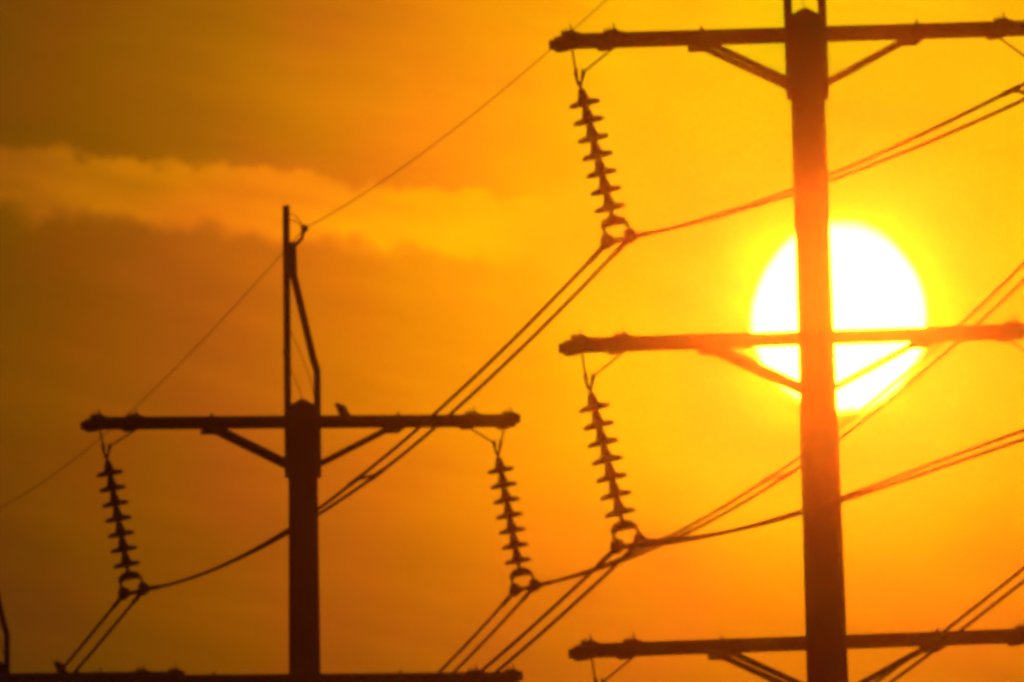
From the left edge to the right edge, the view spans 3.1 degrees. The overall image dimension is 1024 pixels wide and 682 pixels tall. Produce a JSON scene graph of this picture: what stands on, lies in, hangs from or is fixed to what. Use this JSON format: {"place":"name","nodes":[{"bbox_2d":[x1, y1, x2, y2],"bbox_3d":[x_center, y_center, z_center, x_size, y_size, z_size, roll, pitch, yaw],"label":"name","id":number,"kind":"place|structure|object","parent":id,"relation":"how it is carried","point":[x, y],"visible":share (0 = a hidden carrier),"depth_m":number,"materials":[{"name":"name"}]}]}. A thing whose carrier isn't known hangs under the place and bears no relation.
{"place":"outdoors","nodes":[
{"label":"outdoors","id":0,"kind":"place"},
{"bbox_2d":[0,0,1023,681],"label":"sky","id":1,"kind":"structure","parent":0,"point":[152,152],"materials":[{"name":"orange"}]},
{"label":"ground","id":2,"kind":"structure","parent":0,"visible":0},
{"bbox_2d":[0,597,184,681],"bbox_3d":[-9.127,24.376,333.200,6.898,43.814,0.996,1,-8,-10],"label":"transmission pole","id":3,"kind":"object","parent":2,"relation":"on","point":[6,675],"visible":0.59,"depth_m":335.65,"materials":[{"name":"wood"}]},
{"bbox_2d":[52,661,68,673],"bbox_3d":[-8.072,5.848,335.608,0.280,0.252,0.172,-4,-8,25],"label":"bird","id":4,"kind":"object","parent":3,"relation":"on","point":[58,665],"visible":0.62,"depth_m":335.57},
{"bbox_2d":[81,205,522,681],"bbox_3d":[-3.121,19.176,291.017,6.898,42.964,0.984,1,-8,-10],"label":"transmission pole","id":5,"kind":"object","parent":2,"relation":"on","point":[302,422],"visible":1,"depth_m":293.06,"materials":[{"name":"wood"}]},
{"bbox_2d":[96,429,149,599],"bbox_3d":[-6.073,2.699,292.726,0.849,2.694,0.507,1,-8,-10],"label":"insulator string","id":6,"kind":"object","parent":5,"relation":"hanging from","point":[112,487],"visible":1,"depth_m":292.62,"materials":[{"name":"ceramic"}]},
{"bbox_2d":[0,0,605,507],"bbox_3d":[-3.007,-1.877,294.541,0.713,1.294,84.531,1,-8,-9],"label":"earth wire","id":7,"kind":"object","parent":5,"relation":"attached to","point":[294,240],"visible":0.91,"depth_m":294.46,"materials":[{"name":"metal"}]},
{"bbox_2d":[334,403,351,416],"bbox_3d":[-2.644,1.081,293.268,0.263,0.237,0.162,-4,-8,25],"label":"bird","id":8,"kind":"object","parent":5,"relation":"on","point":[341,409],"visible":1,"depth_m":293.23},
{"bbox_2d":[468,427,540,596],"bbox_3d":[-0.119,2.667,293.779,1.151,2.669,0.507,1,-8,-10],"label":"insulator string","id":9,"kind":"object","parent":5,"relation":"hanging from","point":[509,513],"visible":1,"depth_m":293.70,"materials":[{"name":"ceramic"}]},
{"bbox_2d":[438,261,1023,671],"bbox_3d":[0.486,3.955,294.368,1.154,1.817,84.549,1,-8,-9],"label":"conductor bundle","id":10,"kind":"object","parent":9,"relation":"hanging from","point":[774,475],"visible":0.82,"depth_m":274.55,"materials":[{"name":"metal"}]},
{"bbox_2d":[549,0,1023,681],"bbox_3d":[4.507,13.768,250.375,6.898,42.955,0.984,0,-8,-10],"label":"transmission pole","id":11,"kind":"object","parent":2,"relation":"on","point":[805,36],"visible":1,"depth_m":252.02,"materials":[{"name":"wood"}]},
{"bbox_2d":[569,47,637,249],"bbox_3d":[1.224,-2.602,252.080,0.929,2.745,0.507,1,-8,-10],"label":"insulator string","id":12,"kind":"object","parent":11,"relation":"hanging from","point":[597,152],"visible":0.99,"depth_m":251.97,"materials":[{"name":"ceramic"}]},
{"bbox_2d":[49,82,1023,681],"bbox_3d":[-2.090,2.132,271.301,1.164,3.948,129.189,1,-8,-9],"label":"conductor bundle","id":13,"kind":"object","parent":12,"relation":"hanging from","point":[553,316],"visible":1,"depth_m":257.36,"materials":[{"name":"metal"}]},
{"bbox_2d":[591,656,634,681],"bbox_3d":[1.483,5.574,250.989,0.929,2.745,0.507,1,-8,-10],"label":"insulator string","id":14,"kind":"object","parent":11,"relation":"hanging from","point":[614,672],"visible":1,"depth_m":251.09,"materials":[{"name":"metal"}]},
{"bbox_2d":[579,351,647,554],"bbox_3d":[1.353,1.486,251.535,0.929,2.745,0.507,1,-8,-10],"label":"insulator string","id":15,"kind":"object","parent":11,"relation":"hanging from","point":[603,441],"visible":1,"depth_m":251.43,"materials":[{"name":"ceramic"}]},
{"bbox_2d":[466,429,1023,681],"bbox_3d":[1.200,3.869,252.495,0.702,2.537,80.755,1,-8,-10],"label":"conductor bundle","id":16,"kind":"object","parent":15,"relation":"hanging from","point":[646,542],"visible":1,"depth_m":243.09,"materials":[{"name":"metal"}]},
{"bbox_2d":[997,36,1023,94],"bbox_3d":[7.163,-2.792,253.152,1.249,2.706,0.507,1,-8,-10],"label":"insulator string","id":17,"kind":"object","parent":11,"relation":"hanging from","point":[1011,46],"visible":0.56,"depth_m":253.23,"materials":[{"name":"metal"}]},
{"bbox_2d":[1008,339,1023,351],"bbox_3d":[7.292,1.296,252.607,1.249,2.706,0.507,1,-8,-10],"label":"insulator string","id":18,"kind":"object","parent":11,"relation":"hanging from","point":[1015,344],"visible":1,"depth_m":252.67,"materials":[{"name":"metal"}]},
{"bbox_2d":[874,566,1023,681],"bbox_3d":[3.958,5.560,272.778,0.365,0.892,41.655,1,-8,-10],"label":"conductor bundle","id":19,"kind":"object","parent":18,"relation":"hanging from","point":[974,607],"visible":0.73,"depth_m":259.32,"materials":[{"name":"metal"}]}
]}

